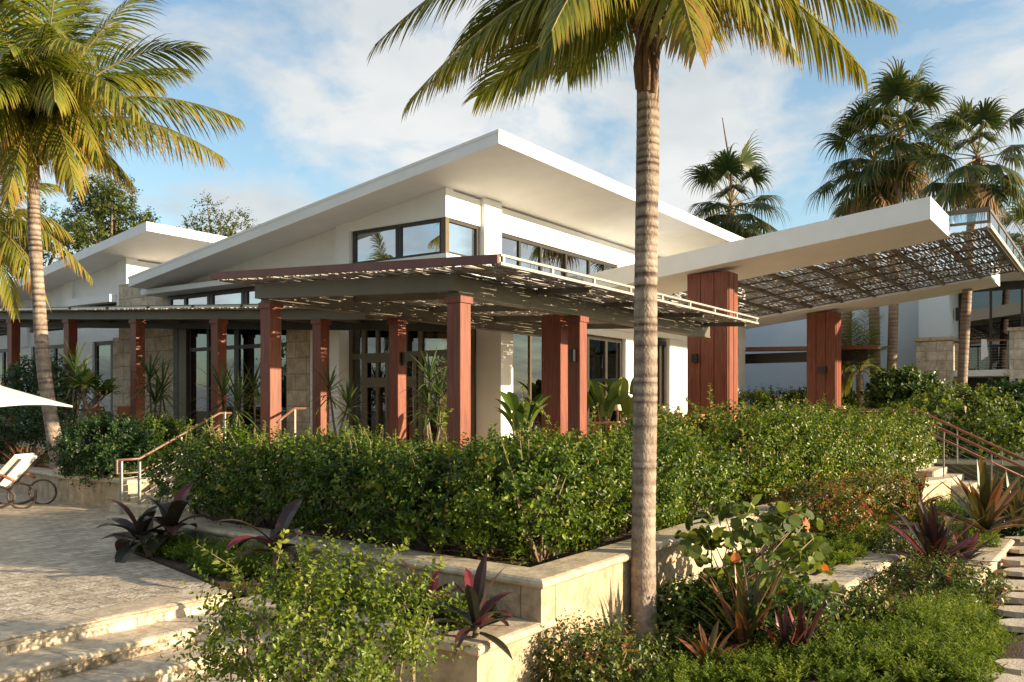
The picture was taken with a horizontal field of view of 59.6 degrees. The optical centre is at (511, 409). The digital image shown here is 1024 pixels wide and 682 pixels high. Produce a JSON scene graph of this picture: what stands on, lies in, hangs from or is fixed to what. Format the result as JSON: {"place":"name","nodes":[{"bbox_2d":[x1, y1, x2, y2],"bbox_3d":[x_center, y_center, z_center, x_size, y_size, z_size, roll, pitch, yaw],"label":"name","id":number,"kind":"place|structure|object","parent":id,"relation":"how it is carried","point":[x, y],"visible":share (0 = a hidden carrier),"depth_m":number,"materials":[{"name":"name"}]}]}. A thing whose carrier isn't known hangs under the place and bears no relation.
{"place":"outdoors","nodes":[
{"label":"outdoors","id":0,"kind":"place"},
{"bbox_2d":[1,452,186,476],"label":"planter soil","id":1,"kind":"structure","parent":0,"point":[45,466],"depth_m":19.62,"materials":[{"name":"brown soil"}]},
{"bbox_2d":[0,405,82,464],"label":"shrub","id":2,"kind":"object","parent":1,"relation":"on","point":[24,431],"visible":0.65,"depth_m":19.89,"materials":[{"name":"green plant"}]},
{"bbox_2d":[0,346,89,422],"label":"shrub","id":3,"kind":"object","parent":1,"relation":"on","point":[15,376],"visible":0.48,"depth_m":23.70,"materials":[{"name":"green plant"}]},
{"bbox_2d":[0,166,95,461],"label":"coconut palm","id":4,"kind":"object","parent":1,"relation":"on","point":[18,221],"visible":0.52,"depth_m":20.74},
{"bbox_2d":[51,338,118,461],"bbox_3d":[-10.457,-0.272,21.518,1.603,3.072,1.733,0,0,-2],"label":"dracaena","id":5,"kind":"object","parent":1,"relation":"on","point":[82,366],"visible":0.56,"depth_m":21.37,"materials":[{"name":"green plant"}]},
{"bbox_2d":[63,368,122,465],"bbox_3d":[-9.353,0.182,19.802,1.530,2.163,1.342,0,0,35],"label":"frangipani","id":6,"kind":"object","parent":1,"relation":"on","point":[86,379],"visible":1,"depth_m":19.60,"materials":[{"name":"green plant"}]},
{"bbox_2d":[40,405,165,490],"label":"shrub","id":7,"kind":"object","parent":1,"relation":"on","point":[102,454],"visible":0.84,"depth_m":15.88,"materials":[{"name":"green plant"}]},
{"bbox_2d":[0,0,245,469],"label":"coconut palm","id":8,"kind":"object","parent":1,"relation":"on","point":[54,96],"visible":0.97,"depth_m":17.23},
{"bbox_2d":[126,412,192,466],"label":"shrub","id":9,"kind":"object","parent":1,"relation":"on","point":[173,430],"visible":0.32,"depth_m":17.44,"materials":[{"name":"green plant"}]},
{"bbox_2d":[190,357,259,440],"bbox_3d":[-6.472,0.008,20.316,2.088,2.521,1.738,0,0,23],"label":"dracaena","id":10,"kind":"object","parent":1,"relation":"on","point":[223,390],"visible":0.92,"depth_m":20.24,"materials":[{"name":"green plant"}]},
{"bbox_2d":[0,490,229,656],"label":"terrace","id":11,"kind":"structure","parent":0,"point":[57,558],"depth_m":9.29,"materials":[{"name":"stone"}]},
{"bbox_2d":[0,453,56,508],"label":"lounge chair","id":12,"kind":"object","parent":11,"relation":"on","point":[14,468],"visible":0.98,"depth_m":15.54,"materials":[{"name":"fabric"}]},
{"bbox_2d":[0,386,72,406],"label":"umbrella","id":13,"kind":"object","parent":11,"relation":"on","point":[10,397],"visible":1,"depth_m":13.79,"materials":[{"name":"white fabric"}]},
{"bbox_2d":[0,464,169,506],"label":"retaining wall","id":14,"kind":"structure","parent":11,"relation":"on","point":[67,491],"depth_m":16.10,"materials":[{"name":"stone"}]},
{"bbox_2d":[0,587,231,646],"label":"step nosing","id":15,"kind":"object","parent":11,"relation":"attached to","point":[40,629],"visible":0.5,"depth_m":7.34,"materials":[{"name":"stone"}]},
{"bbox_2d":[115,412,231,514],"bbox_3d":[-5.718,0.875,15.251,0.060,1.651,2.240,0,0,35],"label":"handrail","id":16,"kind":"object","parent":11,"relation":"on","point":[121,473],"visible":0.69,"depth_m":14.65,"materials":[{"name":"metal"}]},
{"bbox_2d":[113,531,318,595],"bbox_3d":[-3.926,1.740,10.382,4.562,0.120,1.130,0,0,42],"label":"planting bed","id":17,"kind":"object","parent":11,"relation":"on","point":[178,565],"visible":0.15,"depth_m":9.18,"materials":[{"name":"brown soil"}]},
{"bbox_2d":[95,483,213,562],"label":"ti plant","id":18,"kind":"object","parent":17,"relation":"on","point":[167,520],"visible":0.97,"depth_m":10.25,"materials":[{"name":"purple plant"}]},
{"bbox_2d":[122,524,313,579],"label":"ground cover","id":19,"kind":"object","parent":17,"relation":"on","point":[182,548],"visible":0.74,"depth_m":9.47,"materials":[{"name":"green plant"}]},
{"bbox_2d":[303,672,370,681],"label":"paving","id":20,"kind":"structure","parent":0,"point":[330,678],"depth_m":7.39,"materials":[{"name":"stone"}]},
{"bbox_2d":[172,650,322,681],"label":"step","id":21,"kind":"object","parent":20,"relation":"on","point":[201,674],"depth_m":7.07,"materials":[{"name":"stone"}]},
{"bbox_2d":[39,627,288,681],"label":"step","id":22,"kind":"object","parent":21,"relation":"on","point":[171,677],"depth_m":6.91,"materials":[{"name":"stone"}]},
{"bbox_2d":[0,608,259,681],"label":"step","id":23,"kind":"object","parent":22,"relation":"on","point":[85,665],"depth_m":6.91,"materials":[{"name":"stone"}]},
{"bbox_2d":[0,610,261,680],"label":"step nosing","id":24,"kind":"object","parent":23,"relation":"on","point":[16,666],"visible":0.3,"depth_m":6.90,"materials":[{"name":"stone"}]},
{"bbox_2d":[50,627,291,681],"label":"step nosing","id":25,"kind":"object","parent":22,"relation":"on","point":[147,668],"visible":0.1,"depth_m":6.79,"materials":[{"name":"stone"}]},
{"bbox_2d":[160,521,480,681],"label":"shrub","id":26,"kind":"object","parent":20,"relation":"on","point":[266,665],"visible":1,"depth_m":5.79,"materials":[{"name":"green plant"}]},
{"bbox_2d":[3,431,921,486],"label":"deck","id":27,"kind":"structure","parent":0,"point":[206,447],"depth_m":25.58,"materials":[{"name":"tile"}]},
{"bbox_2d":[0,221,225,434],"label":"pavilion","id":28,"kind":"structure","parent":27,"relation":"on","point":[110,265],"depth_m":32.60,"materials":[{"name":"white paint"}]},
{"bbox_2d":[95,341,112,434],"bbox_3d":[-14.784,-0.740,32.779,1.700,3.520,0.120,0,0,34],"label":"window","id":29,"kind":"structure","parent":28,"relation":"in","point":[103,349],"depth_m":32.92,"materials":[{"name":"glass"}]},
{"bbox_2d":[121,350,192,422],"bbox_3d":[-8.997,-0.194,22.677,1.840,2.916,1.445,0,0,-13],"label":"dracaena","id":30,"kind":"object","parent":27,"relation":"on","point":[159,392],"visible":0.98,"depth_m":22.58,"materials":[{"name":"green plant"}]},
{"bbox_2d":[0,304,446,443],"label":"pergola","id":31,"kind":"object","parent":27,"relation":"on","point":[218,320],"visible":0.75,"depth_m":23.58,"materials":[{"name":"brown wood"}]},
{"bbox_2d":[303,362,374,437],"bbox_3d":[-3.668,-0.004,18.851,1.621,2.062,1.183,0,0,8],"label":"dracaena","id":32,"kind":"object","parent":27,"relation":"on","point":[347,398],"visible":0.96,"depth_m":18.84,"materials":[{"name":"green plant"}]},
{"bbox_2d":[396,345,446,446],"bbox_3d":[-1.496,-0.091,17.060,1.359,2.240,1.443,0,0,35],"label":"dracaena","id":33,"kind":"object","parent":27,"relation":"on","point":[426,394],"visible":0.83,"depth_m":16.99,"materials":[{"name":"green plant"}]},
{"bbox_2d":[119,129,744,447],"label":"pavilion","id":34,"kind":"structure","parent":27,"relation":"on","point":[498,191],"depth_m":24.59,"materials":[{"name":"white paint"}]},
{"bbox_2d":[168,286,260,304],"bbox_3d":[-8.943,-3.200,27.162,4.790,0.800,0.120,0,0,34],"label":"window","id":35,"kind":"structure","parent":34,"relation":"in","point":[244,295],"depth_m":27.08,"materials":[{"name":"glass"}]},
{"bbox_2d":[189,329,286,443],"bbox_3d":[-8.190,-0.790,26.669,4.590,3.620,0.120,0,0,34],"label":"window","id":36,"kind":"structure","parent":34,"relation":"in","point":[241,344],"depth_m":26.81,"materials":[{"name":"glass"}]},
{"bbox_2d":[364,358,388,441],"bbox_3d":[-3.618,-0.190,23.778,0.900,2.320,0.074,0,0,34],"label":"door","id":37,"kind":"structure","parent":34,"relation":"in","point":[381,381],"depth_m":23.72,"materials":[{"name":"wood"}]},
{"bbox_2d":[353,218,440,262],"bbox_3d":[-2.955,-4.285,23.023,3.050,0.910,0.120,0,0,34],"label":"window","id":38,"kind":"structure","parent":34,"relation":"in","point":[419,238],"depth_m":22.93,"materials":[{"name":"glass"}]},
{"bbox_2d":[449,218,478,255],"bbox_3d":[-1.288,-4.285,22.666,0.120,0.910,1.340,0,0,34],"label":"window","id":39,"kind":"structure","parent":34,"relation":"in","point":[463,237],"depth_m":22.69,"materials":[{"name":"glass"}]},
{"bbox_2d":[513,334,541,439],"bbox_3d":[0.615,-0.740,25.683,0.120,3.520,2.970,0,0,34],"label":"window","id":40,"kind":"structure","parent":34,"relation":"in","point":[527,350],"depth_m":25.46,"materials":[{"name":"glass"}]},
{"bbox_2d":[502,233,616,280],"bbox_3d":[1.471,-4.305,26.752,0.120,0.900,6.840,0,0,34],"label":"window","id":41,"kind":"structure","parent":34,"relation":"in","point":[513,246],"depth_m":26.15,"materials":[{"name":"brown glass"}]},
{"bbox_2d":[587,334,621,432],"bbox_3d":[2.575,-0.670,28.535,0.120,3.380,3.850,0,0,34],"label":"window","id":42,"kind":"structure","parent":34,"relation":"in","point":[604,354],"depth_m":29.08,"materials":[{"name":"glass"}]},
{"bbox_2d":[657,340,665,415],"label":"window","id":43,"kind":"structure","parent":34,"relation":"in","point":[661,345],"depth_m":32.78,"materials":[{"name":"glass"}]},
{"bbox_2d":[210,254,758,462],"bbox_3d":[0.238,-0.757,19.269,6.564,3.554,11.070,0,0,35],"label":"pergola","id":44,"kind":"object","parent":27,"relation":"on","point":[461,302],"visible":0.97,"depth_m":16.75,"materials":[{"name":"brown wood"}]},
{"bbox_2d":[496,391,551,442],"bbox_3d":[0.228,0.311,18.562,1.203,1.424,1.187,0,0,-2],"label":"bird of paradise","id":45,"kind":"object","parent":27,"relation":"on","point":[515,416],"visible":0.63,"depth_m":18.38,"materials":[{"name":"green plant"}]},
{"bbox_2d":[587,378,629,439],"bbox_3d":[2.726,0.060,26.961,1.806,1.929,1.891,0,0,35],"label":"bird of paradise","id":46,"kind":"object","parent":27,"relation":"on","point":[607,403],"visible":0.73,"depth_m":26.68,"materials":[{"name":"green plant"}]},
{"bbox_2d":[597,377,632,426],"bbox_3d":[3.459,-0.039,27.340,2.011,2.126,1.640,0,0,-34],"label":"bird of paradise","id":47,"kind":"object","parent":27,"relation":"on","point":[626,402],"visible":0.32,"depth_m":27.02,"materials":[{"name":"green plant"}]},
{"bbox_2d":[583,196,1023,436],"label":"entrance canopy","id":48,"kind":"object","parent":27,"relation":"on","point":[716,275],"visible":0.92,"depth_m":26.32,"materials":[{"name":"paint"}]},
{"bbox_2d":[860,363,952,416],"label":"shrub","id":49,"kind":"object","parent":27,"relation":"on","point":[907,382],"visible":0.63,"depth_m":32.59,"materials":[{"name":"green plant"}]},
{"bbox_2d":[0,0,1023,283],"label":"sky","id":50,"kind":"structure","parent":0,"point":[320,122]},
{"bbox_2d":[556,512,1023,681],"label":"garden bed","id":51,"kind":"object","parent":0,"point":[1014,650],"visible":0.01,"depth_m":8.47,"materials":[{"name":"brown soil"}]},
{"bbox_2d":[528,606,669,681],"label":"croton shrub","id":52,"kind":"object","parent":51,"relation":"on","point":[619,664],"visible":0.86,"depth_m":7.27,"materials":[{"name":"green plant"}]},
{"bbox_2d":[366,0,905,639],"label":"coconut palm","id":53,"kind":"object","parent":51,"relation":"on","point":[544,40],"visible":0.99,"depth_m":8.64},
{"bbox_2d":[643,620,719,666],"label":"croton shrub","id":54,"kind":"object","parent":51,"relation":"on","point":[677,646],"visible":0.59,"depth_m":8.10,"materials":[{"name":"green plant"}]},
{"bbox_2d":[652,571,717,638],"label":"shrub","id":55,"kind":"object","parent":51,"relation":"on","point":[664,619],"visible":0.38,"depth_m":8.72,"materials":[{"name":"green plant"}]},
{"bbox_2d":[658,567,743,640],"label":"croton shrub","id":56,"kind":"object","parent":51,"relation":"on","point":[694,606],"visible":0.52,"depth_m":8.63,"materials":[{"name":"green plant"}]},
{"bbox_2d":[663,619,751,667],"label":"flax plant","id":57,"kind":"object","parent":51,"relation":"on","point":[705,645],"visible":0.62,"depth_m":7.65,"materials":[{"name":"red plant"}]},
{"bbox_2d":[638,642,780,681],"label":"ground cover","id":58,"kind":"object","parent":51,"relation":"on","point":[708,671],"visible":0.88,"depth_m":7.16,"materials":[{"name":"green plant"}]},
{"bbox_2d":[674,494,834,626],"bbox_3d":[2.547,1.545,9.326,1.515,1.329,1.834,0,0,35],"label":"sea grape","id":59,"kind":"object","parent":51,"relation":"on","point":[796,546],"visible":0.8,"depth_m":9.08,"materials":[{"name":"green plant"}]},
{"bbox_2d":[681,561,832,665],"bbox_3d":[2.153,1.818,8.064,1.385,0.929,1.699,0,0,35],"label":"flax plant","id":60,"kind":"object","parent":51,"relation":"on","point":[741,614],"visible":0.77,"depth_m":8.10,"materials":[{"name":"brown plant"}]},
{"bbox_2d":[733,594,849,670],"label":"flax plant","id":61,"kind":"object","parent":51,"relation":"on","point":[799,631],"visible":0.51,"depth_m":7.79,"materials":[{"name":"purple plant"}]},
{"bbox_2d":[730,567,860,649],"bbox_3d":[2.635,2.095,8.452,1.164,1.159,1.271,0,0,35],"label":"shrub","id":62,"kind":"object","parent":51,"relation":"on","point":[800,591],"visible":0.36,"depth_m":8.23,"materials":[{"name":"green plant"}]},
{"bbox_2d":[820,580,899,628],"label":"croton shrub","id":63,"kind":"object","parent":51,"relation":"on","point":[863,604],"visible":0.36,"depth_m":8.75,"materials":[{"name":"green plant"}]},
{"bbox_2d":[718,607,1023,681],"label":"ground cover","id":64,"kind":"object","parent":51,"relation":"on","point":[951,664],"visible":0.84,"depth_m":7.37,"materials":[{"name":"green plant"}]},
{"bbox_2d":[858,520,920,562],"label":"croton shrub","id":65,"kind":"object","parent":51,"relation":"on","point":[889,538],"visible":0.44,"depth_m":11.88,"materials":[{"name":"green plant"}]},
{"bbox_2d":[840,584,1010,667],"bbox_3d":[4.007,1.976,8.575,1.429,0.491,3.067,0,0,35],"label":"ground cover","id":66,"kind":"object","parent":51,"relation":"on","point":[943,607],"visible":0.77,"depth_m":8.49,"materials":[{"name":"green plant"}]},
{"bbox_2d":[879,493,996,587],"bbox_3d":[5.278,1.658,11.253,1.439,1.149,1.722,0,0,35],"label":"bromeliad","id":67,"kind":"object","parent":51,"relation":"on","point":[929,534],"visible":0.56,"depth_m":11.24,"materials":[{"name":"purple plant"}]},
{"bbox_2d":[859,546,1023,619],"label":"croton shrub","id":68,"kind":"object","parent":51,"relation":"on","point":[913,566],"visible":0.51,"depth_m":9.84,"materials":[{"name":"green plant"}]},
{"bbox_2d":[918,489,971,522],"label":"ground cover","id":69,"kind":"object","parent":51,"relation":"on","point":[953,505],"visible":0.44,"depth_m":14.97,"materials":[{"name":"green plant"}]},
{"bbox_2d":[950,538,1014,594],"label":"retaining wall","id":70,"kind":"structure","parent":51,"relation":"on","point":[1005,547],"depth_m":12.57,"materials":[{"name":"stone"}]},
{"bbox_2d":[940,513,1003,550],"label":"ground cover","id":71,"kind":"object","parent":70,"relation":"on","point":[973,531],"visible":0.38,"depth_m":13.92,"materials":[{"name":"green plant"}]},
{"bbox_2d":[928,453,1023,532],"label":"bromeliad","id":72,"kind":"object","parent":71,"relation":"on","point":[990,503],"visible":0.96,"depth_m":13.47,"materials":[{"name":"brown plant"}]},
{"bbox_2d":[998,472,1023,526],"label":"bromeliad","id":73,"kind":"object","parent":71,"relation":"on","point":[1016,502],"visible":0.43,"depth_m":14.48,"materials":[{"name":"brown plant"}]},
{"bbox_2d":[944,522,1005,566],"bbox_3d":[6.073,1.806,12.014,0.938,0.565,0.799,0,0,-8],"label":"bromeliad","id":74,"kind":"object","parent":70,"relation":"on","point":[970,547],"visible":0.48,"depth_m":12.01,"materials":[{"name":"purple plant"}]},
{"bbox_2d":[727,451,921,484],"bbox_3d":[7.084,1.610,20.370,3.400,1.180,4.600,0,0,35],"label":"stair landing","id":75,"kind":"object","parent":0,"point":[855,461],"depth_m":18.84,"materials":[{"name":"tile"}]},
{"bbox_2d":[793,409,1023,482],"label":"handrail","id":76,"kind":"object","parent":75,"relation":"attached to","point":[978,446],"visible":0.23,"depth_m":18.81,"materials":[{"name":"metal"}]},
{"bbox_2d":[823,409,1023,464],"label":"handrail","id":77,"kind":"object","parent":75,"relation":"on","point":[976,437],"visible":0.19,"depth_m":20.48,"materials":[{"name":"metal"}]},
{"bbox_2d":[727,515,948,575],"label":"planter soil","id":78,"kind":"structure","parent":0,"point":[904,526],"depth_m":14.74,"materials":[{"name":"brown soil"}]},
{"bbox_2d":[761,473,886,542],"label":"croton shrub","id":79,"kind":"object","parent":78,"relation":"on","point":[822,510],"visible":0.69,"depth_m":11.87,"materials":[{"name":"green plant"}]},
{"bbox_2d":[822,464,930,523],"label":"croton shrub","id":80,"kind":"object","parent":78,"relation":"on","point":[901,491],"visible":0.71,"depth_m":13.61,"materials":[{"name":"green plant"}]},
{"bbox_2d":[885,441,1023,488],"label":"garden","id":81,"kind":"object","parent":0,"point":[960,468],"depth_m":20.17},
{"bbox_2d":[680,118,790,237],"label":"fan palm","id":82,"kind":"object","parent":81,"relation":"on","point":[727,164],"visible":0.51,"depth_m":42.09,"materials":[{"name":"green plant"}]},
{"bbox_2d":[738,383,873,414],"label":"shrub","id":83,"kind":"object","parent":81,"relation":"on","point":[751,397],"visible":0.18,"depth_m":37.93,"materials":[{"name":"green plant"}]},
{"bbox_2d":[745,345,884,404],"bbox_3d":[12.634,-0.740,39.004,6.640,4.080,1.400,0,0,35],"label":"canopy","id":84,"kind":"object","parent":81,"relation":"on","point":[792,357],"visible":0.48,"depth_m":38.89,"materials":[{"name":"brown metal"}]},
{"bbox_2d":[841,308,891,408],"bbox_3d":[14.672,-1.501,37.812,2.654,5.833,2.026,0,0,11],"label":"young palm","id":85,"kind":"object","parent":81,"relation":"on","point":[861,365],"visible":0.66,"depth_m":37.67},
{"bbox_2d":[803,95,941,383],"bbox_3d":[15.662,-6.285,38.658,5.868,15.387,5.018,0,0,35],"label":"fan palm","id":86,"kind":"object","parent":81,"relation":"on","point":[871,196],"visible":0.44,"depth_m":38.18,"materials":[{"name":"green plant"}]},
{"bbox_2d":[742,261,1023,434],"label":"guest building","id":87,"kind":"structure","parent":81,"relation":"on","point":[928,333],"depth_m":39.35,"materials":[{"name":"paint"}]},
{"bbox_2d":[968,286,1023,369],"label":"window","id":88,"kind":"structure","parent":87,"relation":"in","point":[994,310],"depth_m":39.23,"materials":[{"name":"glass"}]},
{"bbox_2d":[834,49,969,375],"bbox_3d":[16.434,-6.797,37.845,5.497,16.405,5.985,0,0,35],"label":"fan palm","id":89,"kind":"object","parent":81,"relation":"on","point":[889,87],"visible":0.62,"depth_m":37.17,"materials":[{"name":"green plant"}]},
{"bbox_2d":[878,376,1023,459],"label":"shrub","id":90,"kind":"object","parent":81,"relation":"on","point":[984,423],"visible":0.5,"depth_m":23.65,"materials":[{"name":"green plant"}]},
{"bbox_2d":[908,88,1023,421],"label":"fan palm","id":91,"kind":"object","parent":81,"relation":"on","point":[973,191],"visible":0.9,"depth_m":33.68,"materials":[{"name":"green plant"}]},
{"bbox_2d":[974,373,1023,446],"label":"shrub","id":92,"kind":"object","parent":81,"relation":"on","point":[1017,388],"visible":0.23,"depth_m":29.24,"materials":[{"name":"green plant"}]},
{"bbox_2d":[983,199,1023,264],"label":"fan palm","id":93,"kind":"object","parent":81,"relation":"on","point":[1009,220],"visible":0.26,"depth_m":40.19,"materials":[{"name":"green plant"}]},
{"label":"ground","id":94,"kind":"structure","parent":0,"visible":0},
{"bbox_2d":[0,198,93,278],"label":"tree","id":95,"kind":"object","parent":94,"relation":"on","point":[50,260],"visible":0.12,"depth_m":49.26,"materials":[{"name":"green plant"}]},
{"bbox_2d":[51,172,161,253],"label":"tree","id":96,"kind":"object","parent":94,"relation":"on","point":[101,208],"visible":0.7,"depth_m":44.99,"materials":[{"name":"green plant"}]},
{"bbox_2d":[176,191,256,236],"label":"tree","id":97,"kind":"object","parent":94,"relation":"on","point":[230,231],"visible":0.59,"depth_m":47.53,"materials":[{"name":"green plant"}]},
{"bbox_2d":[271,590,504,628],"bbox_3d":[-1.112,2.042,8.136,2.650,0.515,1.050,0,0,35],"label":"planting bed","id":98,"kind":"object","parent":94,"relation":"on","point":[346,606],"depth_m":7.92,"materials":[{"name":"brown soil"}]},
{"bbox_2d":[214,498,327,583],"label":"ti plant","id":99,"kind":"object","parent":98,"relation":"on","point":[287,514],"visible":0.66,"depth_m":8.69,"materials":[{"name":"purple plant"}]},
{"bbox_2d":[278,566,500,628],"bbox_3d":[-1.247,1.637,8.074,2.775,0.300,0.952,0,0,35],"label":"ground cover","id":100,"kind":"object","parent":98,"relation":"on","point":[451,614],"visible":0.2,"depth_m":7.76,"materials":[{"name":"green plant"}]},
{"bbox_2d":[391,559,468,626],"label":"ti plant","id":101,"kind":"object","parent":98,"relation":"on","point":[433,586],"visible":0.41,"depth_m":7.28,"materials":[{"name":"purple plant"}]},
{"bbox_2d":[410,551,527,659],"bbox_3d":[-0.342,1.482,6.878,0.875,0.742,0.989,0,0,-13],"label":"ti plant","id":102,"kind":"object","parent":98,"relation":"on","point":[480,606],"visible":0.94,"depth_m":6.87,"materials":[{"name":"purple plant"}]},
{"bbox_2d":[232,594,555,681],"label":"retaining wall","id":103,"kind":"structure","parent":94,"relation":"on","point":[491,661],"depth_m":7.01,"materials":[{"name":"stone"}]},
{"bbox_2d":[153,477,952,681],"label":"retaining wall","id":104,"kind":"structure","parent":94,"relation":"on","point":[592,583],"depth_m":8.38,"materials":[{"name":"stone"}]},
{"bbox_2d":[148,485,823,566],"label":"planter soil","id":105,"kind":"structure","parent":104,"relation":"in","point":[498,548],"depth_m":10.12,"materials":[{"name":"brown soil"}]},
{"bbox_2d":[137,414,522,557],"bbox_3d":[-1.979,0.791,11.128,3.702,1.445,6.506,0,0,-39],"label":"hedge","id":106,"kind":"object","parent":105,"relation":"on","point":[374,476],"visible":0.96,"depth_m":9.81,"materials":[{"name":"green plant"}]},
{"bbox_2d":[406,383,799,565],"bbox_3d":[1.533,0.603,12.553,3.676,2.005,9.876,0,0,35],"label":"hedge","id":107,"kind":"object","parent":105,"relation":"on","point":[579,488],"visible":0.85,"depth_m":9.14,"materials":[{"name":"green plant"}]},
{"bbox_2d":[605,393,947,504],"bbox_3d":[5.012,0.652,16.078,3.096,1.952,9.598,0,0,43],"label":"hedge","id":108,"kind":"object","parent":105,"relation":"on","point":[834,436],"visible":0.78,"depth_m":14.80,"materials":[{"name":"green plant"}]},
{"bbox_2d":[701,540,906,602],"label":"retaining wall","id":109,"kind":"structure","parent":94,"relation":"on","point":[850,575],"depth_m":10.46,"materials":[{"name":"stone"}]},
{"bbox_2d":[804,518,893,572],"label":"ground cover","id":110,"kind":"object","parent":109,"relation":"on","point":[843,548],"visible":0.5,"depth_m":11.29,"materials":[{"name":"green plant"}]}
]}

